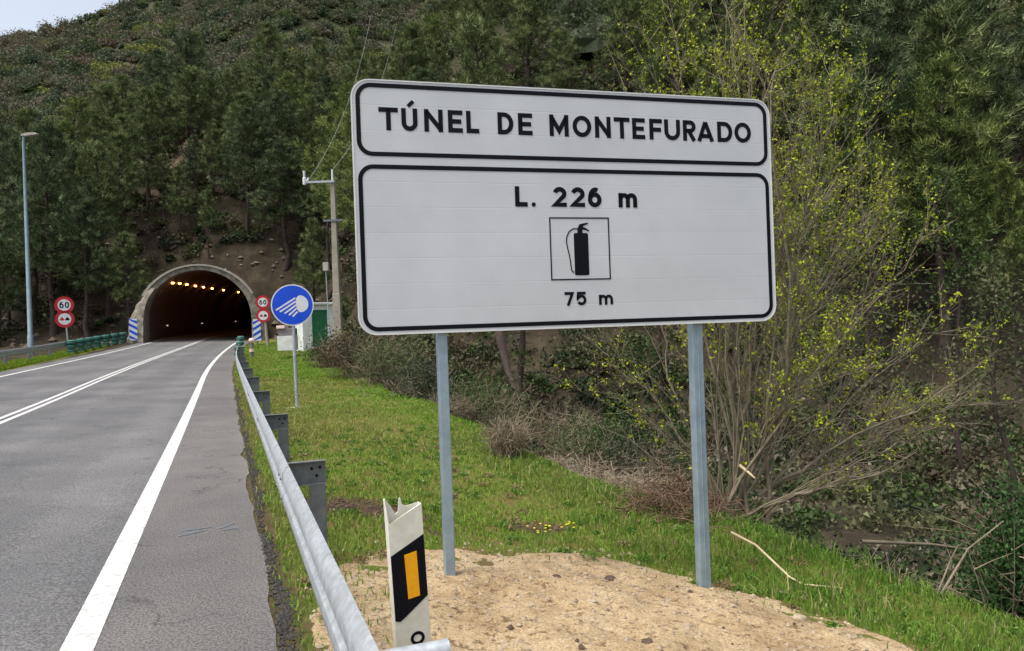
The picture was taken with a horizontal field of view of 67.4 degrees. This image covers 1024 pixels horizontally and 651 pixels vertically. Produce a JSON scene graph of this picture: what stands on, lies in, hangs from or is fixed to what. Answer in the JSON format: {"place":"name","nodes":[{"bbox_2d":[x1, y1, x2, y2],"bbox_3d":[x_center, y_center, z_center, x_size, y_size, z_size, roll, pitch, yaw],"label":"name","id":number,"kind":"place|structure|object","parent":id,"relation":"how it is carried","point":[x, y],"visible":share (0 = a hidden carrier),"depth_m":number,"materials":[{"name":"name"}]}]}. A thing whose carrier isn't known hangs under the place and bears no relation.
{"place":"outdoors","nodes":[
{"label":"outdoors","id":0,"kind":"place"},
{"bbox_2d":[0,345,109,370],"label":"grass","id":1,"kind":"structure","parent":0,"point":[17,363],"depth_m":40.41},
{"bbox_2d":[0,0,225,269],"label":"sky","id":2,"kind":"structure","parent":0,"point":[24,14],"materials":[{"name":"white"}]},
{"bbox_2d":[0,328,277,650],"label":"road","id":3,"kind":"structure","parent":0,"point":[77,468],"depth_m":7.64,"materials":[{"name":"asphalt"}]},
{"bbox_2d":[59,335,251,650],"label":"edge line","id":4,"kind":"object","parent":3,"relation":"on","point":[86,629],"visible":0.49,"depth_m":5.79,"materials":[{"name":"paint"}]},
{"bbox_2d":[0,0,1023,650],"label":"ground","id":5,"kind":"structure","parent":0,"point":[260,278],"depth_m":32.72,"materials":[{"name":"plant"}]},
{"bbox_2d":[0,237,32,346],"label":"pine tree","id":6,"kind":"object","parent":5,"relation":"on","point":[10,304],"visible":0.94,"depth_m":62.47,"materials":[{"name":"green plant"}]},
{"bbox_2d":[0,124,57,280],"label":"pine tree","id":7,"kind":"object","parent":5,"relation":"on","point":[6,133],"visible":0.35,"depth_m":68.95,"materials":[{"name":"green plant"}]},
{"bbox_2d":[20,132,38,353],"bbox_3d":[-31.173,-5.187,50.000,1.156,14.680,0.380,-2,0,0],"label":"street lamp","id":8,"kind":"object","parent":5,"relation":"on","point":[30,338],"visible":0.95,"depth_m":49.91,"materials":[{"name":"metal"}]},
{"bbox_2d":[0,105,58,219],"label":"pine tree","id":9,"kind":"object","parent":5,"relation":"on","point":[24,121],"visible":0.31,"depth_m":74.43,"materials":[{"name":"green plant"}]},
{"bbox_2d":[2,196,57,329],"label":"pine tree","id":10,"kind":"object","parent":5,"relation":"on","point":[35,290],"visible":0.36,"depth_m":64.99,"materials":[{"name":"green plant"}]},
{"bbox_2d":[0,117,114,336],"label":"pine tree","id":11,"kind":"object","parent":5,"relation":"on","point":[49,131],"visible":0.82,"depth_m":63.21,"materials":[{"name":"green plant"}]},
{"bbox_2d":[54,296,74,340],"bbox_3d":[-30.300,0.056,52.056,1.170,4.055,0.150,-2,0,-30],"label":"speed limit sign","id":12,"kind":"object","parent":5,"relation":"on","point":[64,307],"visible":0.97,"depth_m":52.01,"materials":[{"name":"metal"}]},
{"bbox_2d":[36,94,109,192],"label":"pine tree","id":13,"kind":"object","parent":5,"relation":"on","point":[78,103],"visible":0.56,"depth_m":75.05,"materials":[{"name":"green plant"}]},
{"bbox_2d":[33,184,131,341],"bbox_3d":[-35.242,-4.892,63.006,6.883,13.242,7.051,-2,0,15],"label":"pine tree","id":14,"kind":"object","parent":5,"relation":"on","point":[85,278],"visible":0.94,"depth_m":62.45,"materials":[{"name":"green plant"}]},
{"bbox_2d":[65,332,126,352],"bbox_3d":[-28.593,1.099,53.497,0.780,1.328,15.622,-2,0,-15],"label":"green guardrail","id":15,"kind":"object","parent":5,"relation":"on","point":[82,343],"visible":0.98,"depth_m":52.33,"materials":[{"name":"plastic"}]},
{"bbox_2d":[73,138,134,317],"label":"pine tree","id":16,"kind":"object","parent":5,"relation":"on","point":[94,157],"visible":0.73,"depth_m":65.74,"materials":[{"name":"green plant"}]},
{"bbox_2d":[83,82,141,177],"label":"pine tree","id":17,"kind":"object","parent":5,"relation":"on","point":[103,90],"visible":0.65,"depth_m":77.12,"materials":[{"name":"green plant"}]},
{"bbox_2d":[88,72,146,163],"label":"pine tree","id":18,"kind":"object","parent":5,"relation":"on","point":[123,79],"visible":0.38,"depth_m":81.40,"materials":[{"name":"green plant"}]},
{"bbox_2d":[80,113,155,229],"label":"pine tree","id":19,"kind":"object","parent":5,"relation":"on","point":[124,119],"visible":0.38,"depth_m":72.07,"materials":[{"name":"green plant"}]},
{"bbox_2d":[94,132,154,262],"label":"pine tree","id":20,"kind":"object","parent":5,"relation":"on","point":[124,147],"visible":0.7,"depth_m":69.27,"materials":[{"name":"green plant"}]},
{"bbox_2d":[96,231,157,337],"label":"pine tree","id":21,"kind":"object","parent":5,"relation":"on","point":[125,238],"visible":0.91,"depth_m":63.13,"materials":[{"name":"green plant"}]},
{"bbox_2d":[125,46,176,149],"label":"pine tree","id":22,"kind":"object","parent":5,"relation":"on","point":[149,67],"visible":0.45,"depth_m":87.00,"materials":[{"name":"green plant"}]},
{"bbox_2d":[127,85,176,205],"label":"pine tree","id":23,"kind":"object","parent":5,"relation":"on","point":[148,97],"visible":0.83,"depth_m":75.98,"materials":[{"name":"green plant"}]},
{"bbox_2d":[127,82,189,183],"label":"pine tree","id":24,"kind":"object","parent":5,"relation":"on","point":[159,93],"visible":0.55,"depth_m":79.47,"materials":[{"name":"green plant"}]},
{"bbox_2d":[143,153,175,219],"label":"pine tree","id":25,"kind":"object","parent":5,"relation":"on","point":[167,164],"visible":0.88,"depth_m":73.62,"materials":[{"name":"green plant"}]},
{"bbox_2d":[1,126,354,347],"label":"slope rocks","id":26,"kind":"object","parent":5,"relation":"on","point":[54,339],"visible":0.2,"depth_m":69.89,"materials":[{"name":"stone"}]},
{"bbox_2d":[159,164,199,243],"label":"pine tree","id":27,"kind":"object","parent":5,"relation":"on","point":[178,168],"visible":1,"depth_m":71.44,"materials":[{"name":"green plant"}]},
{"bbox_2d":[151,28,223,168],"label":"pine tree","id":28,"kind":"object","parent":5,"relation":"on","point":[183,44],"visible":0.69,"depth_m":81.54,"materials":[{"name":"green plant"}]},
{"bbox_2d":[156,64,219,185],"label":"pine tree","id":29,"kind":"object","parent":5,"relation":"on","point":[190,74],"visible":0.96,"depth_m":77.74,"materials":[{"name":"green plant"}]},
{"bbox_2d":[175,134,210,196],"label":"pine tree","id":30,"kind":"object","parent":5,"relation":"on","point":[192,146],"visible":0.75,"depth_m":75.75,"materials":[{"name":"green plant"}]},
{"bbox_2d":[127,264,265,342],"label":"road tunnel","id":31,"kind":"structure","parent":5,"relation":"on","point":[213,298],"depth_m":72.57,"materials":[{"name":"concrete"}]},
{"bbox_2d":[197,189,221,259],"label":"pine tree","id":32,"kind":"object","parent":5,"relation":"on","point":[207,196],"visible":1,"depth_m":70.31,"materials":[{"name":"green plant"}]},
{"bbox_2d":[192,76,228,168],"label":"pine tree","id":33,"kind":"object","parent":5,"relation":"on","point":[210,83],"visible":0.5,"depth_m":81.32,"materials":[{"name":"green plant"}]},
{"bbox_2d":[194,122,227,216],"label":"pine tree","id":34,"kind":"object","parent":5,"relation":"on","point":[212,130],"visible":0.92,"depth_m":73.91,"materials":[{"name":"green plant"}]},
{"bbox_2d":[218,67,240,163],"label":"pine tree","id":35,"kind":"object","parent":5,"relation":"on","point":[229,74],"visible":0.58,"depth_m":82.29,"materials":[{"name":"green plant"}]},
{"bbox_2d":[205,104,275,238],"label":"pine tree","id":36,"kind":"object","parent":5,"relation":"on","point":[249,114],"visible":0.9,"depth_m":72.28,"materials":[{"name":"green plant"}]},
{"bbox_2d":[215,90,273,212],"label":"pine tree","id":37,"kind":"object","parent":5,"relation":"on","point":[242,95],"visible":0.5,"depth_m":74.25,"materials":[{"name":"green plant"}]},
{"bbox_2d":[235,388,304,650],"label":"asphalt crumbs","id":38,"kind":"object","parent":5,"relation":"on","point":[279,597],"visible":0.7,"depth_m":5.31,"materials":[{"name":"asphalt"}]},
{"bbox_2d":[239,21,305,90],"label":"pine tree","id":39,"kind":"object","parent":5,"relation":"on","point":[267,27],"visible":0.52,"depth_m":94.06,"materials":[{"name":"green plant"}]},
{"bbox_2d":[236,86,316,213],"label":"pine tree","id":40,"kind":"object","parent":5,"relation":"on","point":[285,107],"visible":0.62,"depth_m":74.85,"materials":[{"name":"green plant"}]},
{"bbox_2d":[236,138,323,270],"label":"pine tree","id":41,"kind":"object","parent":5,"relation":"on","point":[285,161],"visible":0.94,"depth_m":70.50,"materials":[{"name":"green plant"}]},
{"bbox_2d":[271,284,313,407],"bbox_3d":[-4.804,0.511,16.919,0.910,2.834,0.280,-2,0,-20],"label":"headlamp sign","id":42,"kind":"object","parent":5,"relation":"on","point":[292,305],"visible":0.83,"depth_m":16.91,"materials":[{"name":"metal"}]},
{"bbox_2d":[291,216,331,301],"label":"pine tree","id":43,"kind":"object","parent":5,"relation":"on","point":[313,228],"visible":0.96,"depth_m":59.03,"materials":[{"name":"green plant"}]},
{"bbox_2d":[290,94,334,219],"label":"pine tree","id":44,"kind":"object","parent":5,"relation":"on","point":[309,100],"visible":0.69,"depth_m":75.36,"materials":[{"name":"green plant"}]},
{"bbox_2d":[295,302,333,350],"bbox_3d":[-11.031,0.265,42.711,2.038,3.017,1.990,-2,0,-34],"label":"utility hut","id":45,"kind":"object","parent":5,"relation":"on","point":[319,315],"visible":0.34,"depth_m":42.00,"materials":[{"name":"white paint"}]},
{"bbox_2d":[298,35,337,143],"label":"pine tree","id":46,"kind":"object","parent":5,"relation":"on","point":[318,72],"visible":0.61,"depth_m":88.63,"materials":[{"name":"green plant"}]},
{"bbox_2d":[285,80,359,260],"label":"pine tree","id":47,"kind":"object","parent":5,"relation":"on","point":[343,93],"visible":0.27,"depth_m":63.41,"materials":[{"name":"green plant"}]},
{"bbox_2d":[302,169,342,338],"bbox_3d":[-9.070,-2.812,37.450,1.901,9.593,0.480,-2,0,-2],"label":"utility pole","id":48,"kind":"object","parent":5,"relation":"on","point":[337,306],"visible":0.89,"depth_m":37.33,"materials":[{"name":"concrete"}]},
{"bbox_2d":[308,147,345,272],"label":"pine tree","id":49,"kind":"object","parent":5,"relation":"on","point":[320,207],"visible":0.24,"depth_m":67.61,"materials":[{"name":"green plant"}]},
{"bbox_2d":[299,104,355,255],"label":"pine tree","id":50,"kind":"object","parent":5,"relation":"on","point":[344,216],"visible":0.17,"depth_m":50.75,"materials":[{"name":"green plant"}]},
{"bbox_2d":[236,345,450,650],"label":"guardrail","id":51,"kind":"object","parent":5,"relation":"on","point":[346,626],"visible":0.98,"depth_m":4.21,"materials":[{"name":"metal"}]},
{"bbox_2d":[331,27,368,85],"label":"pine tree","id":52,"kind":"object","parent":5,"relation":"on","point":[352,33],"visible":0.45,"depth_m":93.33,"materials":[{"name":"green plant"}]},
{"bbox_2d":[299,318,414,378],"bbox_3d":[-5.437,0.673,26.768,4.145,2.374,4.602,-2,0,0],"label":"bush","id":53,"kind":"object","parent":5,"relation":"on","point":[335,350],"visible":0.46,"depth_m":26.39,"materials":[{"name":"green plant"}]},
{"bbox_2d":[333,329,435,391],"bbox_3d":[-3.854,0.926,24.053,3.504,2.261,3.901,-2,0,0],"label":"bush","id":54,"kind":"object","parent":5,"relation":"on","point":[380,360],"visible":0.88,"depth_m":23.73,"materials":[{"name":"green plant"}]},
{"bbox_2d":[378,37,420,80],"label":"pine tree","id":55,"kind":"object","parent":5,"relation":"on","point":[403,44],"visible":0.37,"depth_m":66.32,"materials":[{"name":"green plant"}]},
{"bbox_2d":[349,348,478,401],"bbox_3d":[-2.539,1.371,19.966,3.311,1.770,3.009,-2,0,0],"label":"bush","id":56,"kind":"object","parent":5,"relation":"on","point":[423,387],"visible":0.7,"depth_m":19.68,"materials":[{"name":"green plant"}]},
{"bbox_2d":[388,19,441,81],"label":"pine tree","id":57,"kind":"object","parent":5,"relation":"on","point":[411,27],"visible":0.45,"depth_m":68.67,"materials":[{"name":"green plant"}]},
{"bbox_2d":[400,11,455,82],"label":"pine tree","id":58,"kind":"object","parent":5,"relation":"on","point":[435,22],"visible":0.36,"depth_m":72.63,"materials":[{"name":"green plant"}]},
{"bbox_2d":[424,40,457,82],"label":"pine tree","id":59,"kind":"object","parent":5,"relation":"on","point":[438,47],"visible":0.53,"depth_m":64.06,"materials":[{"name":"green plant"}]},
{"bbox_2d":[417,383,492,422],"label":"bush","id":60,"kind":"object","parent":5,"relation":"on","point":[453,409],"visible":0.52,"depth_m":18.29,"materials":[{"name":"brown plant"}]},
{"bbox_2d":[448,12,513,85],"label":"pine tree","id":61,"kind":"object","parent":5,"relation":"on","point":[476,27],"visible":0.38,"depth_m":43.80,"materials":[{"name":"green plant"}]},
{"bbox_2d":[453,0,508,71],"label":"pine tree","id":62,"kind":"object","parent":5,"relation":"on","point":[473,5],"visible":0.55,"depth_m":63.22,"materials":[{"name":"green plant"}]},
{"bbox_2d":[424,349,546,432],"bbox_3d":[-0.785,1.773,19.057,3.459,2.402,3.401,-2,0,0],"label":"bush","id":63,"kind":"object","parent":5,"relation":"on","point":[496,408],"visible":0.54,"depth_m":18.85,"materials":[{"name":"green plant"}]},
{"bbox_2d":[475,407,540,459],"bbox_3d":[-0.046,1.617,11.617,1.027,0.813,1.277,-2,0,0],"label":"bush","id":64,"kind":"object","parent":5,"relation":"on","point":[505,444],"visible":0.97,"depth_m":11.51,"materials":[{"name":"brown plant"}]},
{"bbox_2d":[0,0,1023,620],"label":"hillside scrub","id":65,"kind":"object","parent":5,"relation":"on","point":[214,20],"visible":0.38,"depth_m":40.17,"materials":[{"name":"green plant"}]},
{"bbox_2d":[478,0,566,86],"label":"pine tree","id":66,"kind":"object","parent":5,"relation":"on","point":[528,29],"visible":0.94,"depth_m":54.60,"materials":[{"name":"green plant"}]},
{"bbox_2d":[505,330,540,417],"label":"pine tree","id":67,"kind":"object","parent":5,"relation":"on","point":[522,359],"visible":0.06,"depth_m":31.09,"materials":[{"name":"green plant"}]},
{"bbox_2d":[492,380,611,463],"bbox_3d":[0.799,2.557,19.939,4.090,2.249,3.884,-2,0,0],"label":"bush","id":68,"kind":"object","parent":5,"relation":"on","point":[542,429],"visible":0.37,"depth_m":19.84,"materials":[{"name":"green plant"}]},
{"bbox_2d":[305,496,803,649],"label":"mud clods","id":69,"kind":"object","parent":5,"relation":"on","point":[510,626],"visible":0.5,"depth_m":7.62,"materials":[{"name":"soil"}]},
{"bbox_2d":[525,27,588,89],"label":"pine tree","id":70,"kind":"object","parent":5,"relation":"on","point":[561,54],"visible":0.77,"depth_m":49.25,"materials":[{"name":"green plant"}]},
{"bbox_2d":[544,0,598,67],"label":"pine tree","id":71,"kind":"object","parent":5,"relation":"on","point":[578,5],"visible":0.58,"depth_m":59.50,"materials":[{"name":"green plant"}]},
{"bbox_2d":[523,399,650,476],"bbox_3d":[1.622,2.639,17.150,3.195,2.039,2.993,-2,0,-42],"label":"bush","id":72,"kind":"object","parent":5,"relation":"on","point":[587,443],"visible":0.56,"depth_m":16.93,"materials":[{"name":"green plant"}]},
{"bbox_2d":[534,448,643,480],"bbox_3d":[0.543,2.285,13.008,3.304,0.498,3.916,-2,0,0],"label":"brushwood heap","id":73,"kind":"object","parent":5,"relation":"on","point":[565,465],"visible":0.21,"depth_m":13.13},
{"bbox_2d":[538,327,672,440],"bbox_3d":[3.206,0.750,25.842,4.280,6.926,3.524,-2,0,-26],"label":"sapling","id":74,"kind":"object","parent":5,"relation":"on","point":[598,336],"visible":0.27,"depth_m":25.59,"materials":[{"name":"plant"}]},
{"bbox_2d":[311,548,913,650],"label":"sand mound","id":75,"kind":"object","parent":5,"relation":"on","point":[467,636],"visible":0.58,"depth_m":4.92,"materials":[{"name":"sand"}]},
{"bbox_2d":[383,498,430,647],"bbox_3d":[-0.357,1.241,2.794,0.132,1.245,0.054,-4,1,-24],"label":"delineator post","id":76,"kind":"object","parent":75,"relation":"in","point":[407,575],"visible":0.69,"depth_m":2.77,"materials":[{"name":"white plastic"}]},
{"bbox_2d":[350,79,775,587],"bbox_3d":[0.529,0.320,5.754,3.285,4.137,0.130,-2,0,-16],"label":"information sign","id":77,"kind":"object","parent":75,"relation":"in","point":[478,208],"visible":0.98,"depth_m":5.65,"materials":[{"name":"metal"}]},
{"bbox_2d":[303,540,921,650],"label":"pebbles","id":78,"kind":"object","parent":75,"relation":"on","point":[527,647],"visible":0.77,"depth_m":5.07,"materials":[{"name":"stone"}]},
{"bbox_2d":[592,0,652,91],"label":"pine tree","id":79,"kind":"object","parent":5,"relation":"on","point":[629,8],"visible":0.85,"depth_m":44.77,"materials":[{"name":"green plant"}]},
{"bbox_2d":[232,342,1023,650],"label":"grass","id":80,"kind":"structure","parent":5,"relation":"on","point":[258,364],"depth_m":8.20,"materials":[{"name":"plant"}]},
{"bbox_2d":[627,55,671,94],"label":"pine tree","id":81,"kind":"object","parent":5,"relation":"on","point":[649,61],"visible":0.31,"depth_m":41.24,"materials":[{"name":"green plant"}]},
{"bbox_2d":[574,392,729,497],"bbox_3d":[2.730,2.599,15.973,3.555,2.456,3.812,-2,0,0],"label":"bush","id":82,"kind":"object","parent":5,"relation":"on","point":[651,467],"visible":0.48,"depth_m":15.90,"materials":[{"name":"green plant"}]},
{"bbox_2d":[609,0,711,94],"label":"pine tree","id":83,"kind":"object","parent":5,"relation":"on","point":[658,4],"visible":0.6,"depth_m":44.47,"materials":[{"name":"green plant"}]},
{"bbox_2d":[598,325,723,444],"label":"sapling","id":84,"kind":"object","parent":5,"relation":"on","point":[661,367],"visible":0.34,"depth_m":23.74,"materials":[{"name":"plant"}]},
{"bbox_2d":[568,451,753,507],"bbox_3d":[1.243,2.234,11.270,4.494,0.666,4.733,-2,0,0],"label":"brushwood heap","id":85,"kind":"object","parent":5,"relation":"on","point":[620,478],"visible":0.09,"depth_m":11.57,"materials":[{"name":"wood"}]},
{"bbox_2d":[584,445,776,537],"bbox_3d":[1.714,1.731,8.628,2.181,0.734,2.171,-2,0,0],"label":"brushwood heap","id":86,"kind":"object","parent":5,"relation":"on","point":[687,501],"visible":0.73,"depth_m":8.46,"materials":[{"name":"wood"}]},
{"bbox_2d":[648,0,725,92],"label":"pine tree","id":87,"kind":"object","parent":5,"relation":"on","point":[701,37],"visible":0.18,"depth_m":47.04,"materials":[{"name":"green plant"}]},
{"bbox_2d":[684,25,754,97],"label":"pine tree","id":88,"kind":"object","parent":5,"relation":"on","point":[712,31],"visible":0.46,"depth_m":42.14,"materials":[{"name":"green plant"}]},
{"bbox_2d":[714,0,801,105],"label":"pine tree","id":89,"kind":"object","parent":5,"relation":"on","point":[770,37],"visible":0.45,"depth_m":44.43,"materials":[{"name":"green plant"}]},
{"bbox_2d":[703,233,826,456],"bbox_3d":[7.437,0.662,23.651,4.148,7.417,4.570,-2,0,0],"label":"sapling","id":90,"kind":"object","parent":5,"relation":"on","point":[758,400],"visible":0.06,"depth_m":23.98,"materials":[{"name":"plant"}]},
{"bbox_2d":[548,0,1021,526],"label":"willow tree","id":91,"kind":"object","parent":5,"relation":"on","point":[744,380],"visible":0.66,"depth_m":8.78,"materials":[{"name":"green plant"}]},
{"bbox_2d":[747,0,855,202],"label":"pine tree","id":92,"kind":"object","parent":5,"relation":"on","point":[808,5],"visible":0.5,"depth_m":39.52,"materials":[{"name":"green plant"}]},
{"bbox_2d":[740,183,941,463],"bbox_3d":[9.308,0.008,22.114,5.380,8.544,4.091,-2,0,29],"label":"sapling","id":93,"kind":"object","parent":5,"relation":"on","point":[847,421],"visible":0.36,"depth_m":22.07,"materials":[{"name":"plant"}]},
{"bbox_2d":[774,68,908,389],"bbox_3d":[13.302,-3.886,31.251,5.119,13.028,5.590,-2,0,-27],"label":"pine tree","id":94,"kind":"object","parent":5,"relation":"on","point":[844,127],"visible":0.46,"depth_m":30.50,"materials":[{"name":"green plant"}]},
{"bbox_2d":[780,31,978,335],"bbox_3d":[15.568,-6.022,33.352,7.632,13.154,7.742,-2,0,-2],"label":"pine tree","id":95,"kind":"object","parent":5,"relation":"on","point":[873,49],"visible":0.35,"depth_m":32.47,"materials":[{"name":"green plant"}]},
{"bbox_2d":[796,182,962,487],"bbox_3d":[9.271,0.234,20.044,4.573,8.233,3.599,-2,0,-21],"label":"sapling","id":96,"kind":"object","parent":5,"relation":"on","point":[872,371],"visible":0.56,"depth_m":19.91,"materials":[{"name":"plant"}]},
{"bbox_2d":[767,0,1009,169],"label":"pine tree","id":97,"kind":"object","parent":5,"relation":"on","point":[838,9],"visible":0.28,"depth_m":40.00,"materials":[{"name":"green plant"}]},
{"bbox_2d":[802,0,1023,275],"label":"pine tree","id":98,"kind":"object","parent":5,"relation":"on","point":[928,3],"visible":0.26,"depth_m":34.34,"materials":[{"name":"green plant"}]},
{"bbox_2d":[840,0,1023,320],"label":"pine tree","id":99,"kind":"object","parent":5,"relation":"on","point":[949,10],"visible":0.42,"depth_m":32.53,"materials":[{"name":"green plant"}]},
{"bbox_2d":[849,45,1020,368],"bbox_3d":[17.267,-4.812,31.384,6.253,13.180,6.179,-2,0,-8],"label":"pine tree","id":100,"kind":"object","parent":5,"relation":"on","point":[943,60],"visible":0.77,"depth_m":30.74,"materials":[{"name":"green plant"}]},
{"bbox_2d":[852,157,1023,477],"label":"sapling","id":101,"kind":"object","parent":5,"relation":"on","point":[958,278],"visible":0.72,"depth_m":21.18,"materials":[{"name":"plant"}]},
{"bbox_2d":[890,227,1023,524],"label":"sapling","id":102,"kind":"object","parent":5,"relation":"on","point":[997,418],"visible":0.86,"depth_m":17.05,"materials":[{"name":"plant"}]},
{"bbox_2d":[896,424,1023,629],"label":"bush","id":103,"kind":"object","parent":5,"relation":"on","point":[1007,593],"visible":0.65,"depth_m":6.88,"materials":[{"name":"green plant"}]},
{"bbox_2d":[959,0,1023,157],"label":"pine tree","id":104,"kind":"object","parent":5,"relation":"on","point":[1019,68],"visible":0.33,"depth_m":37.60,"materials":[{"name":"green plant"}]},
{"bbox_2d":[961,157,1023,376],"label":"pine tree","id":105,"kind":"object","parent":5,"relation":"on","point":[1003,172],"visible":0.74,"depth_m":29.73,"materials":[{"name":"green plant"}]},
{"bbox_2d":[451,429,1023,650],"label":"tall grass","id":106,"kind":"structure","parent":0,"point":[611,511],"depth_m":6.78,"materials":[{"name":"plant"}]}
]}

